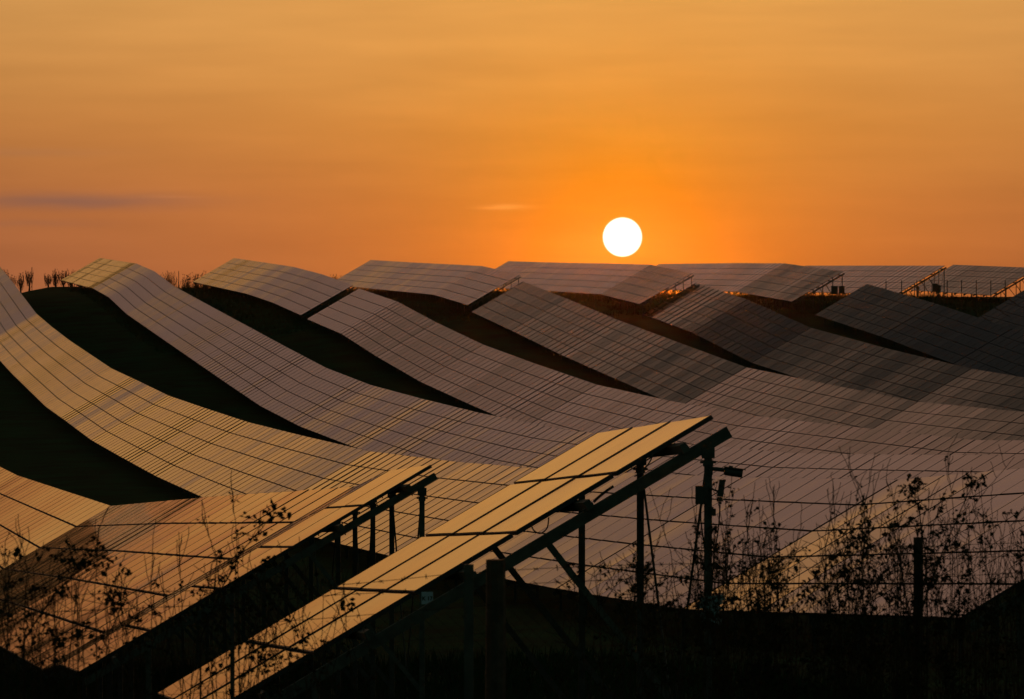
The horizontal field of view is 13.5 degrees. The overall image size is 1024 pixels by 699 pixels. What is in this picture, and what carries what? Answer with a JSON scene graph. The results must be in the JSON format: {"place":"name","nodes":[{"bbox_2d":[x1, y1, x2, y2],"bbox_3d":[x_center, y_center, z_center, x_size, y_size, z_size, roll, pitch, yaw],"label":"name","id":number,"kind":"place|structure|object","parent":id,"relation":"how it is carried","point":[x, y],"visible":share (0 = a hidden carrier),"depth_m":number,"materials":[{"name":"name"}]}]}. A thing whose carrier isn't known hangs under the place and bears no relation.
{"place":"outdoors","nodes":[
{"label":"outdoors","id":0,"kind":"place"},
{"bbox_2d":[0,287,1023,698],"bbox_3d":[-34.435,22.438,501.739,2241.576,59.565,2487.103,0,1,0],"label":"ground","id":1,"kind":"structure","parent":0,"point":[40,443],"depth_m":271.36,"materials":[{"name":"black soil"}]},
{"bbox_2d":[0,295,35,339],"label":"solar table","id":2,"kind":"object","parent":1,"relation":"on","point":[23,306],"visible":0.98,"depth_m":374.35,"materials":[{"name":"glass"}]},
{"bbox_2d":[0,314,51,355],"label":"solar table","id":3,"kind":"object","parent":1,"relation":"on","point":[17,332],"visible":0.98,"depth_m":354.03,"materials":[{"name":"glass"}]},
{"bbox_2d":[0,475,55,528],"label":"solar table","id":4,"kind":"object","parent":1,"relation":"on","point":[20,492],"visible":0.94,"depth_m":131.28,"materials":[{"name":"glass"}]},
{"bbox_2d":[0,327,68,374],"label":"solar table","id":5,"kind":"object","parent":1,"relation":"on","point":[12,360],"visible":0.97,"depth_m":333.89,"materials":[{"name":"glass"}]},
{"bbox_2d":[0,532,82,698],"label":"bramble bush","id":6,"kind":"object","parent":1,"relation":"on","point":[21,579],"visible":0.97,"depth_m":19.44,"materials":[{"name":"black plant"}]},
{"bbox_2d":[12,340,87,390],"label":"solar table","id":7,"kind":"object","parent":1,"relation":"on","point":[54,360],"visible":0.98,"depth_m":313.38,"materials":[{"name":"glass"}]},
{"bbox_2d":[0,488,109,569],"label":"solar table","id":8,"kind":"object","parent":1,"relation":"on","point":[43,525],"visible":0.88,"depth_m":111.92,"materials":[{"name":"glass"}]},
{"bbox_2d":[28,353,110,408],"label":"solar table","id":9,"kind":"object","parent":1,"relation":"on","point":[79,374],"visible":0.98,"depth_m":292.73,"materials":[{"name":"glass"}]},
{"bbox_2d":[23,535,117,698],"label":"bramble cane","id":10,"kind":"object","parent":1,"relation":"on","point":[82,563],"visible":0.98,"depth_m":19.72,"materials":[{"name":"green plant"}]},
{"bbox_2d":[16,534,156,698],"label":"bramble bush","id":11,"kind":"object","parent":1,"relation":"on","point":[77,635],"visible":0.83,"depth_m":19.81,"materials":[{"name":"black plant"}]},
{"bbox_2d":[61,258,115,288],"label":"solar table","id":12,"kind":"object","parent":1,"relation":"on","point":[86,271],"visible":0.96,"depth_m":467.42,"materials":[{"name":"glass"}]},
{"bbox_2d":[46,368,137,423],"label":"solar table","id":13,"kind":"object","parent":1,"relation":"on","point":[96,390],"visible":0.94,"depth_m":272.15,"materials":[{"name":"glass"}]},
{"bbox_2d":[0,497,205,669],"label":"solar table","id":14,"kind":"object","parent":1,"relation":"on","point":[122,525],"visible":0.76,"depth_m":88.92,"materials":[{"name":"glass"}]},
{"bbox_2d":[77,261,135,293],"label":"solar table","id":15,"kind":"object","parent":1,"relation":"on","point":[101,276],"visible":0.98,"depth_m":442.87,"materials":[{"name":"glass"}]},
{"bbox_2d":[67,381,167,450],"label":"solar table","id":16,"kind":"object","parent":1,"relation":"on","point":[130,404],"visible":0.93,"depth_m":251.39,"materials":[{"name":"glass"}]},
{"bbox_2d":[93,264,153,298],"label":"solar table","id":17,"kind":"object","parent":1,"relation":"on","point":[120,281],"visible":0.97,"depth_m":420.34,"materials":[{"name":"glass"}]},
{"bbox_2d":[109,271,172,314],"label":"solar table","id":18,"kind":"object","parent":1,"relation":"on","point":[146,289],"visible":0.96,"depth_m":399.82,"materials":[{"name":"glass"}]},
{"bbox_2d":[92,395,203,468],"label":"solar table","id":19,"kind":"object","parent":1,"relation":"on","point":[123,439],"visible":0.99,"depth_m":230.62,"materials":[{"name":"glass"}]},
{"bbox_2d":[73,562,235,698],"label":"bramble bush","id":20,"kind":"object","parent":1,"relation":"on","point":[135,617],"visible":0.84,"depth_m":20.10,"materials":[{"name":"black plant"}]},
{"bbox_2d":[126,286,196,327],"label":"solar table","id":21,"kind":"object","parent":1,"relation":"on","point":[162,305],"visible":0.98,"depth_m":378.82,"materials":[{"name":"glass"}]},
{"bbox_2d":[0,486,353,698],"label":"solar table","id":22,"kind":"object","parent":1,"relation":"on","point":[198,552],"visible":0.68,"depth_m":67.55,"materials":[{"name":"glass"}]},
{"bbox_2d":[121,408,247,488],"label":"solar table","id":23,"kind":"object","parent":1,"relation":"on","point":[210,427],"visible":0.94,"depth_m":210.09,"materials":[{"name":"glass"}]},
{"bbox_2d":[147,299,222,345],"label":"solar table","id":24,"kind":"object","parent":1,"relation":"on","point":[184,320],"visible":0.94,"depth_m":357.03,"materials":[{"name":"glass"}]},
{"bbox_2d":[170,313,251,363],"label":"solar table","id":25,"kind":"object","parent":1,"relation":"on","point":[226,329],"visible":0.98,"depth_m":335.22,"materials":[{"name":"glass"}]},
{"bbox_2d":[43,473,383,698],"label":"solar table","id":26,"kind":"object","parent":1,"relation":"on","point":[289,581],"visible":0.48,"depth_m":57.88,"materials":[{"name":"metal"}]},
{"bbox_2d":[156,422,301,497],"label":"solar table","id":27,"kind":"object","parent":1,"relation":"on","point":[252,442],"visible":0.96,"depth_m":189.50,"materials":[{"name":"glass"}]},
{"bbox_2d":[204,260,266,294],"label":"solar table","id":28,"kind":"object","parent":1,"relation":"on","point":[241,270],"visible":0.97,"depth_m":427.91,"materials":[{"name":"glass"}]},
{"bbox_2d":[196,329,286,390],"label":"solar table","id":29,"kind":"object","parent":1,"relation":"on","point":[248,351],"visible":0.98,"depth_m":313.52,"materials":[{"name":"glass"}]},
{"bbox_2d":[199,499,291,698],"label":"bramble cane","id":30,"kind":"object","parent":1,"relation":"on","point":[269,520],"visible":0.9,"depth_m":19.92,"materials":[{"name":"black plant"}]},
{"bbox_2d":[60,465,437,698],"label":"solar table","id":31,"kind":"object","parent":1,"relation":"on","point":[389,484],"visible":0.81,"depth_m":53.22,"materials":[{"name":"glass"}]},
{"bbox_2d":[187,550,311,698],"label":"bramble bush","id":32,"kind":"object","parent":1,"relation":"on","point":[251,657],"visible":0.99,"depth_m":19.48,"materials":[{"name":"black plant"}]},
{"bbox_2d":[224,263,291,298],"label":"solar table","id":33,"kind":"object","parent":1,"relation":"on","point":[257,278],"visible":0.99,"depth_m":407.73,"materials":[{"name":"glass"}]},
{"bbox_2d":[226,347,325,413],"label":"solar table","id":34,"kind":"object","parent":1,"relation":"on","point":[268,367],"visible":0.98,"depth_m":291.71,"materials":[{"name":"glass"}]},
{"bbox_2d":[247,267,320,308],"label":"solar table","id":35,"kind":"object","parent":1,"relation":"on","point":[292,279],"visible":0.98,"depth_m":387.13,"materials":[{"name":"glass"}]},
{"bbox_2d":[199,436,369,496],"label":"solar table","id":36,"kind":"object","parent":1,"relation":"on","point":[281,468],"visible":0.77,"depth_m":170.18,"materials":[{"name":"glass"}]},
{"bbox_2d":[241,561,381,698],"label":"bramble bush","id":37,"kind":"object","parent":1,"relation":"on","point":[324,641],"visible":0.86,"depth_m":20.44,"materials":[{"name":"black plant"}]},
{"bbox_2d":[273,274,353,323],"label":"solar table","id":38,"kind":"object","parent":1,"relation":"on","point":[305,299],"visible":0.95,"depth_m":365.71,"materials":[{"name":"glass"}]},
{"bbox_2d":[261,368,369,435],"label":"solar table","id":39,"kind":"object","parent":1,"relation":"on","point":[329,384],"visible":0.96,"depth_m":270.41,"materials":[{"name":"glass"}]},
{"bbox_2d":[307,289,396,342],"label":"solar table","id":40,"kind":"object","parent":1,"relation":"on","point":[333,313],"visible":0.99,"depth_m":341.52,"materials":[{"name":"glass"}]},
{"bbox_2d":[300,385,420,444],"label":"solar table","id":41,"kind":"object","parent":1,"relation":"on","point":[375,401],"visible":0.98,"depth_m":249.75,"materials":[{"name":"glass"}]},
{"bbox_2d":[305,451,455,558],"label":"solar table","id":42,"kind":"object","parent":1,"relation":"on","point":[364,467],"visible":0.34,"depth_m":151.47,"materials":[{"name":"metal"}]},
{"bbox_2d":[347,261,413,293],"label":"solar table","id":43,"kind":"object","parent":1,"relation":"on","point":[375,275],"visible":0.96,"depth_m":424.02,"materials":[{"name":"glass"}]},
{"bbox_2d":[342,302,435,361],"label":"solar table","id":44,"kind":"object","parent":1,"relation":"on","point":[387,334],"visible":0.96,"depth_m":320.92,"materials":[{"name":"glass"}]},
{"bbox_2d":[369,263,445,296],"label":"solar table","id":45,"kind":"object","parent":1,"relation":"on","point":[403,278],"visible":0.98,"depth_m":404.43,"materials":[{"name":"glass"}]},
{"bbox_2d":[344,399,478,455],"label":"solar table","id":46,"kind":"object","parent":1,"relation":"on","point":[425,416],"visible":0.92,"depth_m":229.73,"materials":[{"name":"glass"}]},
{"bbox_2d":[378,322,482,390],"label":"solar table","id":47,"kind":"object","parent":1,"relation":"on","point":[430,342],"visible":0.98,"depth_m":300.65,"materials":[{"name":"glass"}]},
{"bbox_2d":[330,461,535,586],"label":"solar table","id":48,"kind":"object","parent":1,"relation":"on","point":[455,489],"visible":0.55,"depth_m":130.08,"materials":[{"name":"glass"}]},
{"bbox_2d":[400,264,480,301],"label":"solar table","id":49,"kind":"object","parent":1,"relation":"on","point":[439,279],"visible":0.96,"depth_m":384.22,"materials":[{"name":"glass"}]},
{"bbox_2d":[157,415,731,698],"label":"solar table","id":50,"kind":"object","parent":1,"relation":"on","point":[568,480],"visible":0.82,"depth_m":38.25,"materials":[{"name":"glass"}]},
{"bbox_2d":[433,266,520,317],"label":"solar table","id":51,"kind":"object","parent":1,"relation":"on","point":[477,284],"visible":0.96,"depth_m":363.97,"materials":[{"name":"glass"}]},
{"bbox_2d":[420,345,534,411],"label":"solar table","id":52,"kind":"object","parent":1,"relation":"on","point":[462,386],"visible":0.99,"depth_m":280.18,"materials":[{"name":"glass"}]},
{"bbox_2d":[407,413,551,463],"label":"solar table","id":53,"kind":"object","parent":1,"relation":"on","point":[480,438],"visible":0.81,"depth_m":209.63,"materials":[{"name":"glass"}]},
{"bbox_2d":[0,644,1012,698],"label":"grass","id":54,"kind":"structure","parent":1,"relation":"on","point":[456,681],"depth_m":64.23,"materials":[{"name":"plant"}]},
{"bbox_2d":[0,537,1023,698],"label":"wire fence","id":55,"kind":"object","parent":1,"relation":"on","point":[495,663],"visible":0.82,"depth_m":20.91,"materials":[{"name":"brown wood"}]},
{"bbox_2d":[471,281,565,334],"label":"solar table","id":56,"kind":"object","parent":1,"relation":"on","point":[520,298],"visible":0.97,"depth_m":343.95,"materials":[{"name":"glass"}]},
{"bbox_2d":[499,262,560,292],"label":"solar table","id":57,"kind":"object","parent":1,"relation":"on","point":[527,272],"visible":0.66,"depth_m":411.76,"materials":[{"name":"glass"}]},
{"bbox_2d":[468,364,596,422],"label":"solar table","id":58,"kind":"object","parent":1,"relation":"on","point":[546,396],"visible":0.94,"depth_m":260.26,"materials":[{"name":"glass"}]},
{"bbox_2d":[68,285,1006,351],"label":"grass","id":59,"kind":"structure","parent":1,"relation":"on","point":[404,296],"depth_m":381.61,"materials":[{"name":"plant"}]},
{"bbox_2d":[490,427,595,467],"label":"solar table","id":60,"kind":"object","parent":1,"relation":"on","point":[544,447],"visible":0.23,"depth_m":194.13,"materials":[{"name":"glass"}]},
{"bbox_2d":[511,299,617,362],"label":"solar table","id":61,"kind":"object","parent":1,"relation":"on","point":[565,333],"visible":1,"depth_m":323.64,"materials":[{"name":"glass"}]},
{"bbox_2d":[529,263,604,296],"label":"solar table","id":62,"kind":"object","parent":1,"relation":"on","point":[559,277],"visible":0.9,"depth_m":392.48,"materials":[{"name":"glass"}]},
{"bbox_2d":[455,473,742,616],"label":"solar table","id":63,"kind":"object","parent":1,"relation":"on","point":[610,532],"visible":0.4,"depth_m":102.53,"materials":[{"name":"glass"}]},
{"bbox_2d":[532,385,668,432],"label":"solar table","id":64,"kind":"object","parent":1,"relation":"on","point":[602,409],"visible":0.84,"depth_m":240.21,"materials":[{"name":"glass"}]},
{"bbox_2d":[558,263,649,301],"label":"solar table","id":65,"kind":"object","parent":1,"relation":"on","point":[603,278],"visible":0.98,"depth_m":372.87,"materials":[{"name":"glass"}]},
{"bbox_2d":[539,540,682,698],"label":"bramble bush","id":66,"kind":"object","parent":1,"relation":"on","point":[636,588],"visible":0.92,"depth_m":22.21,"materials":[{"name":"black plant"}]},
{"bbox_2d":[560,320,676,387],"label":"solar table","id":67,"kind":"object","parent":1,"relation":"on","point":[635,345],"visible":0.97,"depth_m":302.88,"materials":[{"name":"glass"}]},
{"bbox_2d":[601,265,693,318],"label":"solar table","id":68,"kind":"object","parent":1,"relation":"on","point":[642,286],"visible":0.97,"depth_m":354.10,"materials":[{"name":"glass"}]},
{"bbox_2d":[593,539,734,698],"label":"bramble bush","id":69,"kind":"object","parent":1,"relation":"on","point":[670,609],"visible":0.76,"depth_m":22.41,"materials":[{"name":"black plant"}]},
{"bbox_2d":[616,342,745,402],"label":"solar table","id":70,"kind":"object","parent":1,"relation":"on","point":[669,378],"visible":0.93,"depth_m":282.30,"materials":[{"name":"glass"}]},
{"bbox_2d":[622,401,754,444],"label":"solar table","id":71,"kind":"object","parent":1,"relation":"on","point":[672,411],"visible":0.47,"depth_m":219.67,"materials":[{"name":"glass"}]},
{"bbox_2d":[643,283,746,340],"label":"solar table","id":72,"kind":"object","parent":1,"relation":"on","point":[701,309],"visible":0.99,"depth_m":335.81,"materials":[{"name":"glass"}]},
{"bbox_2d":[666,263,731,293],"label":"solar table","id":73,"kind":"object","parent":1,"relation":"on","point":[701,272],"visible":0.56,"depth_m":402.91,"materials":[{"name":"glass"}]},
{"bbox_2d":[623,443,795,476],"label":"solar table","id":74,"kind":"object","parent":1,"relation":"on","point":[754,463],"visible":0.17,"depth_m":158.83,"materials":[{"name":"glass"}]},
{"bbox_2d":[662,521,788,698],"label":"bramble bush","id":75,"kind":"object","parent":1,"relation":"on","point":[755,670],"visible":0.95,"depth_m":22.04,"materials":[{"name":"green plant"}]},
{"bbox_2d":[557,477,896,638],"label":"solar table","id":76,"kind":"object","parent":1,"relation":"on","point":[811,495],"visible":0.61,"depth_m":90.37,"materials":[{"name":"glass"}]},
{"bbox_2d":[698,263,783,297],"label":"solar table","id":77,"kind":"object","parent":1,"relation":"on","point":[734,277],"visible":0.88,"depth_m":385.32,"materials":[{"name":"glass"}]},
{"bbox_2d":[692,300,810,369],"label":"solar table","id":78,"kind":"object","parent":1,"relation":"on","point":[729,336],"visible":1,"depth_m":316.62,"materials":[{"name":"glass"}]},
{"bbox_2d":[686,367,824,416],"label":"solar table","id":79,"kind":"object","parent":1,"relation":"on","point":[752,391],"visible":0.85,"depth_m":261.75,"materials":[{"name":"glass"}]},
{"bbox_2d":[716,416,852,453],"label":"solar table","id":80,"kind":"object","parent":1,"relation":"on","point":[773,434],"visible":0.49,"depth_m":199.59,"materials":[{"name":"glass"}]},
{"bbox_2d":[737,263,844,312],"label":"solar table","id":81,"kind":"object","parent":1,"relation":"on","point":[784,282],"visible":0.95,"depth_m":364.62,"materials":[{"name":"glass"}]},
{"bbox_2d":[721,521,868,698],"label":"bramble bush","id":82,"kind":"object","parent":1,"relation":"on","point":[794,688],"visible":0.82,"depth_m":22.44,"materials":[{"name":"black plant"}]},
{"bbox_2d":[752,328,883,384],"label":"solar table","id":83,"kind":"object","parent":1,"relation":"on","point":[819,361],"visible":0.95,"depth_m":296.27,"materials":[{"name":"glass"}]},
{"bbox_2d":[757,453,878,478],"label":"solar table","id":84,"kind":"object","parent":1,"relation":"on","point":[807,465],"visible":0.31,"depth_m":145.78,"materials":[{"name":"glass"}]},
{"bbox_2d":[771,384,916,428],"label":"solar table","id":85,"kind":"object","parent":1,"relation":"on","point":[832,404],"visible":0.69,"depth_m":241.65,"materials":[{"name":"glass"}]},
{"bbox_2d":[808,265,882,298],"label":"solar table","id":86,"kind":"object","parent":1,"relation":"on","point":[853,275],"visible":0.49,"depth_m":400.69,"materials":[{"name":"glass"}]},
{"bbox_2d":[685,468,1023,664],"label":"solar table","id":87,"kind":"object","parent":1,"relation":"on","point":[1007,493],"visible":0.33,"depth_m":75.54,"materials":[{"name":"glass"}]},
{"bbox_2d":[815,284,935,345],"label":"solar table","id":88,"kind":"object","parent":1,"relation":"on","point":[880,309],"visible":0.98,"depth_m":337.08,"materials":[{"name":"glass"}]},
{"bbox_2d":[796,500,971,698],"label":"bramble bush","id":89,"kind":"object","parent":1,"relation":"on","point":[860,620],"visible":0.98,"depth_m":22.26,"materials":[{"name":"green plant"}]},
{"bbox_2d":[810,427,973,454],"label":"solar table","id":90,"kind":"object","parent":1,"relation":"on","point":[856,440],"visible":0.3,"depth_m":181.95,"materials":[{"name":"glass"}]},
{"bbox_2d":[845,265,945,305],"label":"solar table","id":91,"kind":"object","parent":1,"relation":"on","point":[890,278],"visible":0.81,"depth_m":382.23,"materials":[{"name":"glass"}]},
{"bbox_2d":[825,348,970,401],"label":"solar table","id":92,"kind":"object","parent":1,"relation":"on","point":[883,371],"visible":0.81,"depth_m":275.91,"materials":[{"name":"glass"}]},
{"bbox_2d":[897,473,948,698],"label":"bramble cane","id":93,"kind":"object","parent":1,"relation":"on","point":[912,489],"visible":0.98,"depth_m":22.32,"materials":[{"name":"black plant"}]},
{"bbox_2d":[839,454,1023,479],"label":"solar table","id":94,"kind":"object","parent":1,"relation":"on","point":[900,466],"visible":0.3,"depth_m":132.06,"materials":[{"name":"glass"}]},
{"bbox_2d":[910,265,975,296],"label":"solar table","id":95,"kind":"object","parent":1,"relation":"on","point":[952,272],"visible":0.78,"depth_m":416.78,"materials":[{"name":"glass"}]},
{"bbox_2d":[881,304,1011,363],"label":"solar table","id":96,"kind":"object","parent":1,"relation":"on","point":[936,335],"visible":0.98,"depth_m":316.60,"materials":[{"name":"glass"}]},
{"bbox_2d":[873,487,1023,698],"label":"bramble bush","id":97,"kind":"object","parent":1,"relation":"on","point":[948,675],"visible":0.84,"depth_m":22.49,"materials":[{"name":"black plant"}]},
{"bbox_2d":[873,402,1023,439],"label":"solar table","id":98,"kind":"object","parent":1,"relation":"on","point":[964,422],"visible":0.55,"depth_m":220.67,"materials":[{"name":"glass"}]},
{"bbox_2d":[918,472,987,698],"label":"bramble cane","id":99,"kind":"object","parent":1,"relation":"on","point":[971,484],"visible":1,"depth_m":22.22,"materials":[{"name":"black plant"}]},
{"bbox_2d":[918,369,1023,411],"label":"solar table","id":100,"kind":"object","parent":1,"relation":"on","point":[980,389],"visible":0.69,"depth_m":257.87,"materials":[{"name":"glass"}]},
{"bbox_2d":[932,502,1023,698],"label":"bramble bush","id":101,"kind":"object","parent":1,"relation":"on","point":[1018,651],"visible":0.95,"depth_m":22.34,"materials":[{"name":"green plant"}]},
{"bbox_2d":[932,266,1023,300],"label":"solar table","id":102,"kind":"object","parent":1,"relation":"on","point":[997,276],"visible":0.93,"depth_m":402.05,"materials":[{"name":"glass"}]},
{"bbox_2d":[951,440,1023,454],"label":"solar table","id":103,"kind":"object","parent":1,"relation":"on","point":[991,447],"visible":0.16,"depth_m":167.21,"materials":[{"name":"glass"}]},
{"bbox_2d":[954,329,1023,376],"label":"solar table","id":104,"kind":"object","parent":1,"relation":"on","point":[1004,352],"visible":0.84,"depth_m":302.40,"materials":[{"name":"glass"}]},
{"bbox_2d":[978,290,1023,331],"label":"solar table","id":105,"kind":"object","parent":1,"relation":"on","point":[1010,314],"visible":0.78,"depth_m":346.31,"materials":[{"name":"glass"}]},
{"bbox_2d":[982,415,1023,439],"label":"solar table","id":106,"kind":"object","parent":1,"relation":"on","point":[1014,430],"visible":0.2,"depth_m":209.21,"materials":[{"name":"glass"}]},
{"bbox_2d":[0,0,1023,296],"label":"sky","id":107,"kind":"structure","parent":0,"point":[328,138],"materials":[{"name":"orange"}]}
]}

